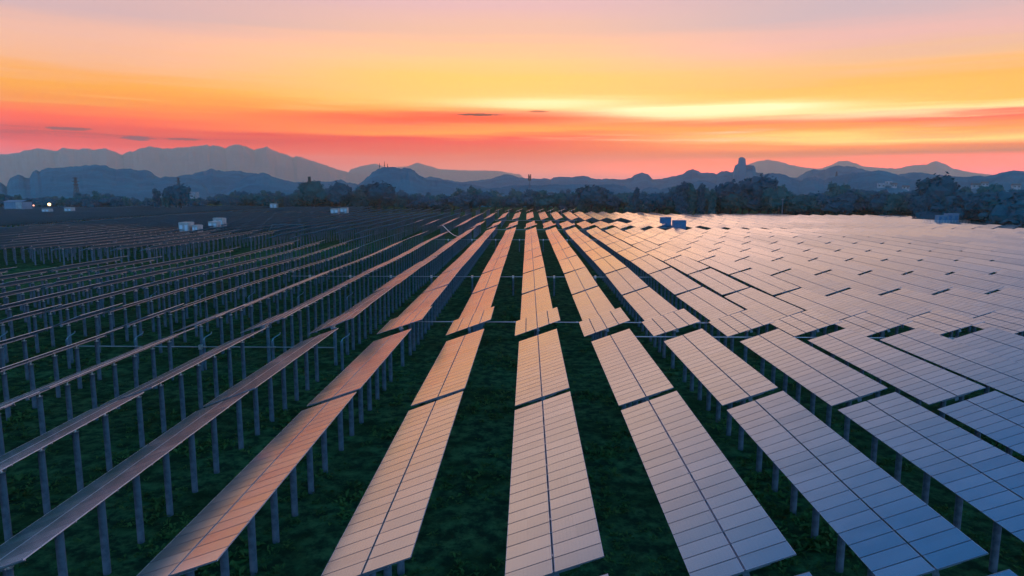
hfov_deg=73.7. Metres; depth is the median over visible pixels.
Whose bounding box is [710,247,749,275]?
solar table
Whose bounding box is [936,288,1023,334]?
solar table
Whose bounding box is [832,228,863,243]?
solar table
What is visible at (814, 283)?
solar table
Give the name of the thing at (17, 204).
shed
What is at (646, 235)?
solar table
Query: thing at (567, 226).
short solar table
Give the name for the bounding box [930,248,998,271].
solar table
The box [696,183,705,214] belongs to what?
tall tree
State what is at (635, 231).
solar table
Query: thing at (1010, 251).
solar table
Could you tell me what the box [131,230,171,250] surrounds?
solar table
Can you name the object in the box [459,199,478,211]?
bush
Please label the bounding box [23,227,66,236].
solar table
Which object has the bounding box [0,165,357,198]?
karst hills
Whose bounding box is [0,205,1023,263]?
solar panels
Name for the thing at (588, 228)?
short solar table
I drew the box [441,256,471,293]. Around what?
solar table
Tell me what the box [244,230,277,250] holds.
solar table
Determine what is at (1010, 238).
solar table
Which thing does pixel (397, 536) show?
solar table
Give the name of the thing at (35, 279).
solar table
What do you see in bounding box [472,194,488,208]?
spreading tree
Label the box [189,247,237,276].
solar table
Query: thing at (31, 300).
solar table
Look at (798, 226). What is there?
short solar table
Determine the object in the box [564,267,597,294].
solar table
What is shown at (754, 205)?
spreading tree
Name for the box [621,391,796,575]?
solar table
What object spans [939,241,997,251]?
solar table
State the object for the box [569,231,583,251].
solar table
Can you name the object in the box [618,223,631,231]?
short solar table
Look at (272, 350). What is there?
actuator arm
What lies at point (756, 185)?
broadleaf tree
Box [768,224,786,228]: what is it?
short solar table
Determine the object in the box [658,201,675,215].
spreading tree
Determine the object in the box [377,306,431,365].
short solar table
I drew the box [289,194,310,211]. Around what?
broadleaf tree
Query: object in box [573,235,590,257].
solar table
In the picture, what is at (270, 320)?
short solar table
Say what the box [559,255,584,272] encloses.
solar table
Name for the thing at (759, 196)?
broadleaf tree
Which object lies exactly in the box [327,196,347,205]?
spreading tree
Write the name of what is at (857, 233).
solar table
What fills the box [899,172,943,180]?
eastern hills
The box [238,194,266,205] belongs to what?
spreading tree
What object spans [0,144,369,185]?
mountains
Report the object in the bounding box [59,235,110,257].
solar table
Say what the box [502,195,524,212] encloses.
broadleaf tree
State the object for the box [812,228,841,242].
solar table
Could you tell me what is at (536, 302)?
solar table
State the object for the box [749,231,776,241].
solar table
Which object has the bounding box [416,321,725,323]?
drive shaft
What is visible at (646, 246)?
solar table
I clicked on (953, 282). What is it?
solar table
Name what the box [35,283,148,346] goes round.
solar table
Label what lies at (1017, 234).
solar table
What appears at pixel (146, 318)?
short solar table
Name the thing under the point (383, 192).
broadleaf tree
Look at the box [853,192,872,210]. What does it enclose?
spreading tree
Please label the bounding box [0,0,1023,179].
sky
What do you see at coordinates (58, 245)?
solar table
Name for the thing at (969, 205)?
broadleaf tree
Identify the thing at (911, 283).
solar table
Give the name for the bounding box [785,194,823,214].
spreading tree
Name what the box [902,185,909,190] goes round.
house
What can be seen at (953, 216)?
equipment cabin
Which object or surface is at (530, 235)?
solar table
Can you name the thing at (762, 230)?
solar table
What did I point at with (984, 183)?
house
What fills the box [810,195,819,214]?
tall tree
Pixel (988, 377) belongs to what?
solar table
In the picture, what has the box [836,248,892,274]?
solar table
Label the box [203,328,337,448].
solar table
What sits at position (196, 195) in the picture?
house
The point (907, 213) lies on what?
spreading tree
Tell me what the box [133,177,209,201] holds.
dark foothills
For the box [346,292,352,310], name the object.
actuator arm
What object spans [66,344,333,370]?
drive shaft
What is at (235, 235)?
solar table
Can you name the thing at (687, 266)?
solar table
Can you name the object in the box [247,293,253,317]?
actuator arm
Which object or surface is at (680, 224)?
equipment cabin
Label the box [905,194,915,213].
spreading tree
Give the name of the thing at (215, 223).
equipment cabin
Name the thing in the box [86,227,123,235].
solar table
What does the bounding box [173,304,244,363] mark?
short solar table
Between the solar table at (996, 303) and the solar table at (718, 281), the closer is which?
the solar table at (996, 303)
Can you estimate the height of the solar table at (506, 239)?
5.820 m
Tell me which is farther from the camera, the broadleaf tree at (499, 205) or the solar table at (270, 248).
the broadleaf tree at (499, 205)
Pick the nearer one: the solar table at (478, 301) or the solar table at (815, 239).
the solar table at (478, 301)
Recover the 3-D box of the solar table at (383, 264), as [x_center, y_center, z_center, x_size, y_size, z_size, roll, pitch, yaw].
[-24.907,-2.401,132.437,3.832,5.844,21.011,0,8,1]
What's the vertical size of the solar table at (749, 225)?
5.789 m
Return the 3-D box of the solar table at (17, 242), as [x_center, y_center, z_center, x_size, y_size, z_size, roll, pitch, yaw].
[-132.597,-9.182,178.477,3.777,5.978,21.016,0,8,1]
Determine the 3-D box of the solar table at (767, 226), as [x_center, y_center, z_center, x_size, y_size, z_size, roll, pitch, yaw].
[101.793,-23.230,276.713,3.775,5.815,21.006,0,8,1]
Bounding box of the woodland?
[0,181,1023,215]
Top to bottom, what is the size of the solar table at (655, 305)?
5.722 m
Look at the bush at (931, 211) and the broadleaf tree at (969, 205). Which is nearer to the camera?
the broadleaf tree at (969, 205)
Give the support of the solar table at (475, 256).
on the ground
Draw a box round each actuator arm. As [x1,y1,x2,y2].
[65,331,74,368]
[101,291,107,316]
[134,331,143,368]
[198,291,205,316]
[202,332,211,369]
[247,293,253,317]
[271,332,280,360]
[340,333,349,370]
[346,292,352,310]
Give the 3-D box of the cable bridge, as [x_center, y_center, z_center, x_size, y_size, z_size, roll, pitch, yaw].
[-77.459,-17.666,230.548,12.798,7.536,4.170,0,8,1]
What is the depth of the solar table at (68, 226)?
267.03 m
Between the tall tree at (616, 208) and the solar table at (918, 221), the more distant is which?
the tall tree at (616, 208)
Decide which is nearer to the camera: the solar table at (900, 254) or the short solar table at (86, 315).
the short solar table at (86, 315)
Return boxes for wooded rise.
[477,184,670,206]
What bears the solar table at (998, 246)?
on the ground
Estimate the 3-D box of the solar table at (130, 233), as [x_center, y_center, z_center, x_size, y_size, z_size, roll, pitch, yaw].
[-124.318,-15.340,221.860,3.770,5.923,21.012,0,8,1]
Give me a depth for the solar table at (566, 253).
151.67 m
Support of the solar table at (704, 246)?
on the ground
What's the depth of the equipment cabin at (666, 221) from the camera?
280.20 m
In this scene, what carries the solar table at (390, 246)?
on the ground
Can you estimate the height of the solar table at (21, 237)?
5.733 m
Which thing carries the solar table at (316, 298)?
on the ground
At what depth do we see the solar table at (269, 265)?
130.27 m
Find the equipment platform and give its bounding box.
[926,220,969,222]
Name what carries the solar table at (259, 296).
on the ground
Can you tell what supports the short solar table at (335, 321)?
on the ground
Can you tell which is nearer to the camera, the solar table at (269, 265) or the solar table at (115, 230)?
the solar table at (269, 265)
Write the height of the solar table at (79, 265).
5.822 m
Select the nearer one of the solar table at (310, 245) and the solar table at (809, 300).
the solar table at (809, 300)
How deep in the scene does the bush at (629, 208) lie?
485.42 m
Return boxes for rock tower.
[716,157,763,183]
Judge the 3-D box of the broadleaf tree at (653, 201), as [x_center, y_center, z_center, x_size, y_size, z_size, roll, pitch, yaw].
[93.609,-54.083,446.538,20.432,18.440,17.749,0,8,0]
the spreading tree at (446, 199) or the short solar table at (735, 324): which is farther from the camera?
the spreading tree at (446, 199)
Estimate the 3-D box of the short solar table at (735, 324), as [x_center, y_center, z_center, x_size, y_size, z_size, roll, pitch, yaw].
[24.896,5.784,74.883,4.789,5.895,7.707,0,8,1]
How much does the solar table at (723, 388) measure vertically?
5.854 m
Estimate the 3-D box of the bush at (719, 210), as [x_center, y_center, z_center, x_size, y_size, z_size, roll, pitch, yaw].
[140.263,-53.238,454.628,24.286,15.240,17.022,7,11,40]
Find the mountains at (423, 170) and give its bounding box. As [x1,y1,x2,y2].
[349,163,521,181]
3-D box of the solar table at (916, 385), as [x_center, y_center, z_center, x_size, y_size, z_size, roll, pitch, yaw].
[31.356,8.270,58.393,3.811,5.782,20.986,0,8,1]
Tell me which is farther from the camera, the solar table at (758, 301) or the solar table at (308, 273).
the solar table at (308, 273)
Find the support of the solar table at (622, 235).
on the ground
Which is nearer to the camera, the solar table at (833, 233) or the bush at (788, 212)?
the solar table at (833, 233)
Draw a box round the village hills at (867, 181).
[760,170,1023,195]
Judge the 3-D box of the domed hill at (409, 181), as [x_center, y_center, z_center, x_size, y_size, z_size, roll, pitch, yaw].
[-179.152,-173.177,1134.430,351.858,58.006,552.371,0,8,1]
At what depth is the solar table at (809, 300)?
87.02 m
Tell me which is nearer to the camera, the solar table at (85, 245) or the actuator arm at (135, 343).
the actuator arm at (135, 343)
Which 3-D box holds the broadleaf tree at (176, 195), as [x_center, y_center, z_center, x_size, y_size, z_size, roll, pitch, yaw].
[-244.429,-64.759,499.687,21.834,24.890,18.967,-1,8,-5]
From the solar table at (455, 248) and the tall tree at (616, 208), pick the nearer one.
the solar table at (455, 248)
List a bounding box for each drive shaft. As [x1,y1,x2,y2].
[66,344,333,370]
[291,275,775,295]
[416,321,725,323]
[433,239,591,251]
[495,220,576,220]
[635,336,953,338]
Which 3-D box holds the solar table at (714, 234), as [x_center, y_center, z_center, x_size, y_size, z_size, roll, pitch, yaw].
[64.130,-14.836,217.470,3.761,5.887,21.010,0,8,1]
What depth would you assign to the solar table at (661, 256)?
151.27 m
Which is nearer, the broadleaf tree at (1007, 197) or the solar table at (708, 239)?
the solar table at (708, 239)
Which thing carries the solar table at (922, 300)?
on the ground
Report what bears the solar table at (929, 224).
on the ground
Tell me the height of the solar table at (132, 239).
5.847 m
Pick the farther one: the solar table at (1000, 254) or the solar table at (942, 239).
the solar table at (942, 239)
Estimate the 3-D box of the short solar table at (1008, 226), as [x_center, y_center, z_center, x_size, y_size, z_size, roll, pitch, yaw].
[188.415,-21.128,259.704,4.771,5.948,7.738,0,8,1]
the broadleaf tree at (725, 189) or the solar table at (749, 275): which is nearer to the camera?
the solar table at (749, 275)
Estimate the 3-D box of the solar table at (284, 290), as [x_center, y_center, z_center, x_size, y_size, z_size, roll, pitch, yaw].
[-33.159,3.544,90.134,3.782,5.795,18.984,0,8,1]
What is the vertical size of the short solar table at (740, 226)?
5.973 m
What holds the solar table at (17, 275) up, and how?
on the ground
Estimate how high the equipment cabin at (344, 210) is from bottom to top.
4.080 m
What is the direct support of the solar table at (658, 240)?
on the ground
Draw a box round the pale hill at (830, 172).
[797,165,868,180]
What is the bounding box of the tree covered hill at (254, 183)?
[219,172,323,203]
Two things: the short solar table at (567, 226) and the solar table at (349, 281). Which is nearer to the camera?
the solar table at (349, 281)
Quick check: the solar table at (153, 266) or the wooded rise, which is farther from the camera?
the wooded rise
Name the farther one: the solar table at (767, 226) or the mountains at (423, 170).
the mountains at (423, 170)
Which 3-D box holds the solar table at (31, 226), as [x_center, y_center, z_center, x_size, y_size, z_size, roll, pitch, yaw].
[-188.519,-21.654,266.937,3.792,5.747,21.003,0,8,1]
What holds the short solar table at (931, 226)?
on the ground
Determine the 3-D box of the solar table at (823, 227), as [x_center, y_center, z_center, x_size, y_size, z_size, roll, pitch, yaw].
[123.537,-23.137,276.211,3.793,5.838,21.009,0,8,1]
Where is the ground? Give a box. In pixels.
[0,204,1023,575]
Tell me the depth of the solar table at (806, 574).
24.52 m
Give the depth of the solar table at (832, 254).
150.31 m
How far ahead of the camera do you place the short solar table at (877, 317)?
73.72 m
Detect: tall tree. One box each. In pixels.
[152,188,161,207]
[163,190,170,207]
[283,196,290,206]
[381,202,387,209]
[613,196,618,211]
[632,187,639,212]
[674,181,688,213]
[686,182,696,214]
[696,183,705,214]
[708,188,717,213]
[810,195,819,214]
[820,211,829,214]
[835,193,849,214]
[893,197,908,215]
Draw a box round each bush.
[305,197,333,206]
[345,199,371,209]
[406,203,424,210]
[438,203,452,210]
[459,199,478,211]
[557,201,575,212]
[577,203,603,212]
[622,202,654,213]
[704,206,739,214]
[779,210,802,214]
[795,210,810,215]
[858,210,892,215]
[911,200,946,218]
[978,200,1023,224]
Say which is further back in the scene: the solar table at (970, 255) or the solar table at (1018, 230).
the solar table at (1018, 230)
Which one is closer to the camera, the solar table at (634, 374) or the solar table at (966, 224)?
the solar table at (634, 374)
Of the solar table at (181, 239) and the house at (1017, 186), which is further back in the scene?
the house at (1017, 186)
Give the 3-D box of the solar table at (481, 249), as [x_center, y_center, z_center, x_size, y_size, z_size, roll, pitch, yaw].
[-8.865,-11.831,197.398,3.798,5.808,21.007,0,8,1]
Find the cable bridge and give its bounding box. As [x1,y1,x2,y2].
[263,224,302,244]
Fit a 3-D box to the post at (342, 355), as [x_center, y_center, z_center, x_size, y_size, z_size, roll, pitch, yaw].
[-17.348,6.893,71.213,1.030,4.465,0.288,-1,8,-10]
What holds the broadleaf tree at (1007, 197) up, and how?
on the ground
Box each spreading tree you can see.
[65,198,84,206]
[80,198,115,206]
[107,198,126,206]
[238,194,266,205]
[295,192,327,206]
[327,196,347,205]
[352,191,378,210]
[409,198,442,208]
[439,196,456,210]
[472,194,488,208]
[532,195,559,212]
[564,195,576,212]
[574,196,622,212]
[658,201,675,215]
[694,192,720,208]
[717,193,751,213]
[741,192,768,213]
[760,196,796,213]
[761,188,797,213]
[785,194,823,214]
[815,194,858,214]
[850,194,871,214]
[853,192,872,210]
[899,198,911,215]
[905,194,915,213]
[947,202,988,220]
[977,197,1001,220]
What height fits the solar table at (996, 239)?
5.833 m
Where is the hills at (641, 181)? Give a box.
[426,169,800,190]
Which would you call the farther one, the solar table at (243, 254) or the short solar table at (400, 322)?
the solar table at (243, 254)
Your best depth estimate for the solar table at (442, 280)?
109.06 m
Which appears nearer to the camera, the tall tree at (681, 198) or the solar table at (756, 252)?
the solar table at (756, 252)
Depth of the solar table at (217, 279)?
110.98 m
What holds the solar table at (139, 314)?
on the ground
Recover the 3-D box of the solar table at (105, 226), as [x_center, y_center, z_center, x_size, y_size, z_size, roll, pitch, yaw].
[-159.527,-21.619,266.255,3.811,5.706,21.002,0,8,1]
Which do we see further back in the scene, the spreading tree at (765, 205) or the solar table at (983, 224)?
the spreading tree at (765, 205)
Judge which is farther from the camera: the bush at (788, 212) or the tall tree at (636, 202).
the tall tree at (636, 202)
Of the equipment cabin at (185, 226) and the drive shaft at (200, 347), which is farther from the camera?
the equipment cabin at (185, 226)
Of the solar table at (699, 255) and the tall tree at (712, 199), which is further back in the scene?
the tall tree at (712, 199)
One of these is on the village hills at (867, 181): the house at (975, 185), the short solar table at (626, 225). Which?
the house at (975, 185)
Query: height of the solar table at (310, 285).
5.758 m
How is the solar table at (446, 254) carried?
on the ground
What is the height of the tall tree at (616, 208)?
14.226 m
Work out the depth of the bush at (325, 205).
622.98 m
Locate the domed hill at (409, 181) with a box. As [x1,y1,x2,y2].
[352,167,488,195]
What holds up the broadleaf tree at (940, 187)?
on the ground
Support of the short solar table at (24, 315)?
on the ground
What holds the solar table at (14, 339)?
on the ground
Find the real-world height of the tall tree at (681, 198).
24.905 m
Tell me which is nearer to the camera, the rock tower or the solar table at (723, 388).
the solar table at (723, 388)
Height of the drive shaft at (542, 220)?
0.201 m
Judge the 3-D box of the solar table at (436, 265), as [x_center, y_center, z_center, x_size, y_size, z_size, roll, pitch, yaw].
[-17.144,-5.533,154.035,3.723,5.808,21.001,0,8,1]
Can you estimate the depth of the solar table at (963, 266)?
128.06 m
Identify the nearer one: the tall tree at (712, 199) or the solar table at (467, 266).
the solar table at (467, 266)
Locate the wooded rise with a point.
(557, 188)
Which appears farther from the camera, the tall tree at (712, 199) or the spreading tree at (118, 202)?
the spreading tree at (118, 202)
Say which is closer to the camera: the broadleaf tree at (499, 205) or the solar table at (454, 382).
the solar table at (454, 382)
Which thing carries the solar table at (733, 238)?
on the ground
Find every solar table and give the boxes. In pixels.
[0,230,44,235]
[0,234,42,251]
[0,240,36,261]
[0,240,62,264]
[0,267,15,289]
[0,267,55,302]
[0,267,95,313]
[0,283,50,325]
[0,283,99,337]
[0,304,60,362]
[0,327,50,379]
[0,327,122,420]
[0,327,194,447]
[0,391,39,469]
[0,391,248,575]
[0,392,143,541]
[10,234,66,254]
[12,224,50,227]
[16,230,65,236]
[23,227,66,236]
[24,240,89,264]
[31,224,68,227]
[33,235,87,255]
[34,267,135,314]
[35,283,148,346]
[39,230,86,247]
[42,256,126,291]
[44,227,85,235]
[44,303,121,362]
[50,224,85,236]
[53,240,115,264]
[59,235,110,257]
[63,230,107,249]
[65,227,104,240]
[69,224,103,227]
[80,240,141,261]
[82,256,161,292]
[83,267,175,312]
[85,235,134,257]
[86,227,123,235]
[86,230,128,249]
[88,224,120,227]
[98,283,198,345]
[101,328,264,447]
[105,227,142,236]
[105,303,183,362]
[106,224,138,233]
[108,230,149,247]
[108,235,157,256]
[111,240,166,262]
[121,256,195,292]
[126,227,161,235]
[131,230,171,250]
[134,235,181,257]
[137,392,355,575]
[138,267,216,314]
[141,240,192,263]
[147,227,178,237]
[154,230,192,248]
[161,235,204,257]
[166,257,228,293]
[167,283,247,347]
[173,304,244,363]
[174,230,213,250]
[187,235,227,257]
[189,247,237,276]
[190,267,256,314]
[198,230,234,250]
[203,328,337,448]
[206,257,262,293]
[220,230,256,248]
[220,247,268,276]
[224,284,296,345]
[231,267,297,314]
[241,305,306,362]
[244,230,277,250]
[246,257,296,293]
[254,247,299,278]
[261,240,297,264]
[277,268,335,314]
[284,284,346,346]
[286,257,331,293]
[292,248,326,278]
[294,240,323,266]
[307,329,410,450]
[309,305,368,365]
[318,241,347,266]
[321,391,462,575]
[325,267,378,315]
[326,248,356,278]
[331,257,365,291]
[342,284,396,349]
[358,247,388,278]
[362,257,400,292]
[374,267,420,316]
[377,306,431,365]
[379,240,403,266]
[389,248,416,275]
[398,285,447,350]
[402,256,436,293]
[406,240,430,265]
[411,329,483,405]
[423,247,448,278]
[423,267,461,316]
[436,240,457,266]
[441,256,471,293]
[446,307,493,334]
[447,235,464,257]
[456,247,478,278]
[459,285,497,331]
[465,240,484,266]
[472,267,502,293]
[473,235,489,257]
[483,256,506,272]
[490,247,509,267]
[495,240,511,256]
[499,235,513,255]
[505,391,603,575]
[515,307,559,335]
[515,329,568,408]
[520,286,552,335]
[522,267,547,293]
[523,256,543,272]
[524,240,539,251]
[524,247,541,260]
[525,231,536,238]
[525,235,538,243]
[547,231,560,244]
[549,235,564,244]
[552,240,569,251]
[555,247,576,273]
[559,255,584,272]
[562,223,574,237]
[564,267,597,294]
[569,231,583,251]
[572,286,614,340]
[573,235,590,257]
[579,240,599,266]
[579,307,629,338]
[581,223,594,236]
[585,247,610,277]
[591,329,673,408]
[592,232,609,248]
[594,255,625,293]
[598,236,619,255]
[599,223,612,232]
[605,227,621,237]
[606,267,647,318]
[607,240,631,263]
[613,231,631,249]
[617,247,647,275]
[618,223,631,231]
[621,235,644,258]
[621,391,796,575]
[623,287,676,351]
[625,227,643,243]
[631,255,669,293]
[632,240,660,265]
[635,231,655,244]
[636,223,650,230]
[642,308,700,368]
[645,227,665,238]
[645,235,671,251]
[646,247,680,275]
[649,268,700,309]
[657,231,680,243]
[659,240,690,262]
[664,255,707,290]
[664,329,777,450]
[666,227,686,238]
[670,235,697,258]
[676,287,743,346]
[677,247,715,272]
[679,231,704,242]
[687,227,708,241]
[688,241,720,267]
[689,268,747,313]
[695,235,725,256]
[699,256,750,285]
[703,231,728,249]
[708,227,730,243]
[709,308,774,362]
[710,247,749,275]
[711,224,728,228]
[715,241,751,260]
[719,235,751,258]
[724,287,803,350]
[725,231,752,247]
[727,391,988,575]
[729,227,753,240]
[730,224,747,234]
[731,268,799,309]
[736,256,791,294]
[738,222,756,236]
[740,329,886,441]
[742,248,786,274]
[743,241,782,260]
[746,234,778,256]
[748,224,766,228]
[749,228,775,241]
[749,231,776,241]
[756,222,775,228]
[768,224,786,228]
[769,228,796,241]
[770,235,806,251]
[770,309,841,366]
[771,231,801,243]
[771,241,811,265]
[773,222,795,228]
[773,256,832,275]
[773,268,849,296]
[774,248,821,261]
[775,288,866,343]
[787,224,805,230]
[791,222,813,228]
[791,228,818,237]
[793,231,825,242]
[794,234,833,251]
[796,572,811,575]
[798,241,843,260]
[805,248,856,274]
[806,224,824,228]
[808,222,832,228]
[808,328,985,447]
[809,256,874,290]
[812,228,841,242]
[815,230,849,242]
[816,269,900,302]
[819,235,860,250]
[826,222,851,227]
[827,288,931,347]
[828,241,873,259]
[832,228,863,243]
[835,309,911,342]
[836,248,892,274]
[837,231,874,249]
[838,392,1023,572]
[844,234,887,247]
[847,257,916,292]
[855,241,904,260]
[860,269,951,294]
[868,248,926,270]
[871,235,913,252]
[880,328,1023,422]
[881,288,995,337]
[883,241,935,262]
[883,257,958,292]
[888,220,913,222]
[894,235,940,250]
[899,248,962,273]
[903,309,984,368]
[905,220,931,222]
[905,231,947,244]
[905,270,1002,294]
[911,241,965,254]
[913,222,945,227]
[920,235,968,255]
[920,257,1001,274]
[922,224,941,228]
[927,231,971,249]
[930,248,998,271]
[932,222,965,227]
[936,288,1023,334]
[937,391,1023,489]
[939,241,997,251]
[940,224,961,228]
[944,235,996,249]
[948,222,983,228]
[949,270,1023,292]
[950,231,994,237]
[953,327,1023,398]
[957,258,1023,281]
[959,224,981,228]
[962,249,1023,266]
[967,222,1003,228]
[967,242,1023,256]
[967,309,1023,335]
[969,236,1023,258]
[975,228,1017,232]
[979,224,1000,228]
[984,223,1022,228]
[988,288,1023,301]
[988,569,1017,575]
[992,257,1023,282]
[993,248,1023,257]
[993,270,1023,290]
[994,236,1023,251]
[994,241,1023,260]
[995,228,1023,232]
[995,231,1023,237]
[998,224,1020,228]
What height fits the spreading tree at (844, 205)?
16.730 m
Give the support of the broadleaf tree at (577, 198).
on the ground
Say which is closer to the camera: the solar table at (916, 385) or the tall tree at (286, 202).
the solar table at (916, 385)
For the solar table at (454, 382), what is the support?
on the ground
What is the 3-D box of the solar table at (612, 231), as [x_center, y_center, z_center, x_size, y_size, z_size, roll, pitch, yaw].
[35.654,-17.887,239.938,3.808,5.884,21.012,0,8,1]
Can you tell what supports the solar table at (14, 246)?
on the ground
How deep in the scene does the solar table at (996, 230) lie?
234.68 m
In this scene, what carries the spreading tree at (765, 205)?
on the ground
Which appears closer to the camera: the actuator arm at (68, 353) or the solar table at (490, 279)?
the actuator arm at (68, 353)
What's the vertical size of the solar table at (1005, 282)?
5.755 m
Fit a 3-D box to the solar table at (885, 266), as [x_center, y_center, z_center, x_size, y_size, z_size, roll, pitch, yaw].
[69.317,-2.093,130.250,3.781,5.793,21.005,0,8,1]
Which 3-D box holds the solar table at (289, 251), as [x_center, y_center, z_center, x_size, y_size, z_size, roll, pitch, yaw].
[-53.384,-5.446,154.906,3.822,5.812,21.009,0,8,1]
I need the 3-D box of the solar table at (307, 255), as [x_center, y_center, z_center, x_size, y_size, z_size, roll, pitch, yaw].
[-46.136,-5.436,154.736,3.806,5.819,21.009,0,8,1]
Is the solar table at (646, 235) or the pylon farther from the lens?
the pylon
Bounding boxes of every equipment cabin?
[64,207,74,210]
[178,222,193,234]
[191,225,202,232]
[208,221,220,229]
[212,218,226,226]
[270,203,277,207]
[330,208,339,214]
[340,208,348,213]
[659,217,671,227]
[672,220,685,229]
[935,215,947,222]
[944,213,958,222]
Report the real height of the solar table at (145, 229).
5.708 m
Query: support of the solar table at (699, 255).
on the ground
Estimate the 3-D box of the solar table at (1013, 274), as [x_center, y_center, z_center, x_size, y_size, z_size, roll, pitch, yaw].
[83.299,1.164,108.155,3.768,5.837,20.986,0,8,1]
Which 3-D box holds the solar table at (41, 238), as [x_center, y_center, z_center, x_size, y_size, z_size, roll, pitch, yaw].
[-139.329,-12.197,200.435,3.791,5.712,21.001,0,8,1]
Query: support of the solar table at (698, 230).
on the ground
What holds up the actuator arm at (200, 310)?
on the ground
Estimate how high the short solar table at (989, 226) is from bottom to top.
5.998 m
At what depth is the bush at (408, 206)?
582.45 m
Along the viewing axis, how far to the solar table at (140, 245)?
176.07 m
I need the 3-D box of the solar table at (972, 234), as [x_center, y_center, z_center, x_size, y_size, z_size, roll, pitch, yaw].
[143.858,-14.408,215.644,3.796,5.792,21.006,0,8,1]
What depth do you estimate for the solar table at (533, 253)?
152.02 m
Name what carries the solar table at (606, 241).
on the ground
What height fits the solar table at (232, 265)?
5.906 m
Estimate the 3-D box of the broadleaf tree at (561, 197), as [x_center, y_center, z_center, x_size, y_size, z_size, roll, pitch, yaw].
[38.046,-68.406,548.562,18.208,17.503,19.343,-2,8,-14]
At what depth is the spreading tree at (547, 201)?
539.11 m
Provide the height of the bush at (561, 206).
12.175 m
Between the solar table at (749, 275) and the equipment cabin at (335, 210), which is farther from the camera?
the equipment cabin at (335, 210)
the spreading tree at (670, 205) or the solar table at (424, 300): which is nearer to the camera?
the solar table at (424, 300)
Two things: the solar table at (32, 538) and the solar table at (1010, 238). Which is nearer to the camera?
the solar table at (32, 538)
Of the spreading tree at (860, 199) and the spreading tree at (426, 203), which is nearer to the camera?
the spreading tree at (860, 199)
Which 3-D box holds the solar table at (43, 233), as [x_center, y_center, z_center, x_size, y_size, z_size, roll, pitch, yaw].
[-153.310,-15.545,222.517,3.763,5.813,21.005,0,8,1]
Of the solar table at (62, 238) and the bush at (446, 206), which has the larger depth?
the bush at (446, 206)
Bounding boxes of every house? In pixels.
[189,192,198,198]
[877,183,885,187]
[885,181,892,185]
[891,183,897,187]
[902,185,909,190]
[971,183,980,188]
[981,182,988,186]
[1011,183,1020,189]
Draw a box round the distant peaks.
[748,159,990,177]
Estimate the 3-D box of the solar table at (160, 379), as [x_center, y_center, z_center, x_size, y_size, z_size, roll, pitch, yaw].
[-26.662,8.243,58.267,3.778,5.801,20.984,0,8,1]
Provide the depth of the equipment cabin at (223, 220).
272.54 m
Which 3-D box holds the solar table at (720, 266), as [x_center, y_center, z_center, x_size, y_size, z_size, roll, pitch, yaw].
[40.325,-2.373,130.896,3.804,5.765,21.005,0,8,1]
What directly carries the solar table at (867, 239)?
on the ground
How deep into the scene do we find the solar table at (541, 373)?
54.82 m
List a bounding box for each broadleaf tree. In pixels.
[41,199,56,206]
[161,182,190,213]
[269,195,284,206]
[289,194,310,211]
[298,179,328,206]
[328,180,352,206]
[360,180,395,211]
[386,194,400,211]
[452,193,472,211]
[484,197,497,211]
[497,197,504,211]
[500,196,520,212]
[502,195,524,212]
[553,192,569,212]
[572,194,587,210]
[575,184,610,211]
[641,192,671,212]
[670,191,694,203]
[713,179,744,213]
[738,173,778,213]
[748,193,761,213]
[863,192,888,214]
[878,193,910,215]
[910,190,942,212]
[915,172,960,197]
[941,189,976,214]
[952,190,989,220]
[961,189,1008,228]
[973,189,1023,212]
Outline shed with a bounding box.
[3,200,32,208]
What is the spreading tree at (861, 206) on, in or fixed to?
on the ground
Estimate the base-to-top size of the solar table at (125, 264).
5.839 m
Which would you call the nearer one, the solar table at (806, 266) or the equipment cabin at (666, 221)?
the solar table at (806, 266)
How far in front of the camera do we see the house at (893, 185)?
867.79 m
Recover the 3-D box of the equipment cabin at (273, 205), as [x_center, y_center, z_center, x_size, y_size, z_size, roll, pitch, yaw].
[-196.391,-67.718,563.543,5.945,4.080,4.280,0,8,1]
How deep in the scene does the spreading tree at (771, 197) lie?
411.41 m
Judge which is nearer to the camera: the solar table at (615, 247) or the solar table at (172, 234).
the solar table at (615, 247)
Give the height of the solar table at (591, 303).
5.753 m
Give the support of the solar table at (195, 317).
on the ground
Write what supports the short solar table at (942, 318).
on the ground
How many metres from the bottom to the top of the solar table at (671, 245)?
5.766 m
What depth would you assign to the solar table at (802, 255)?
150.43 m
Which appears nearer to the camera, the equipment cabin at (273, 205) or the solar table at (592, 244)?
the solar table at (592, 244)
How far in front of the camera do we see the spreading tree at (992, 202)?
281.29 m
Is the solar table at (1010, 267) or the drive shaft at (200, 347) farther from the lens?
the solar table at (1010, 267)
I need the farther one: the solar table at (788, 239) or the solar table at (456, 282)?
the solar table at (788, 239)
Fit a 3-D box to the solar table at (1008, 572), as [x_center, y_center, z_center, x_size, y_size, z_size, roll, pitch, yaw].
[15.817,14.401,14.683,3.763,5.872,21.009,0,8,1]
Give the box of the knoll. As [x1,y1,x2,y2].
[692,180,717,189]
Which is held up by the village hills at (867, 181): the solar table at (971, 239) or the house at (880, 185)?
the house at (880, 185)
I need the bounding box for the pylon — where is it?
[71,177,79,197]
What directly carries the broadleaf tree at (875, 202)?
on the ground
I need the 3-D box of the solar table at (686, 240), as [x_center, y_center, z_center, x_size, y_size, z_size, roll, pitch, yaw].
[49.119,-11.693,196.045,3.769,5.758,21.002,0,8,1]
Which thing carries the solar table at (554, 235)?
on the ground
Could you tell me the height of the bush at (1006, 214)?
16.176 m
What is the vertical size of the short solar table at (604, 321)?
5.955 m

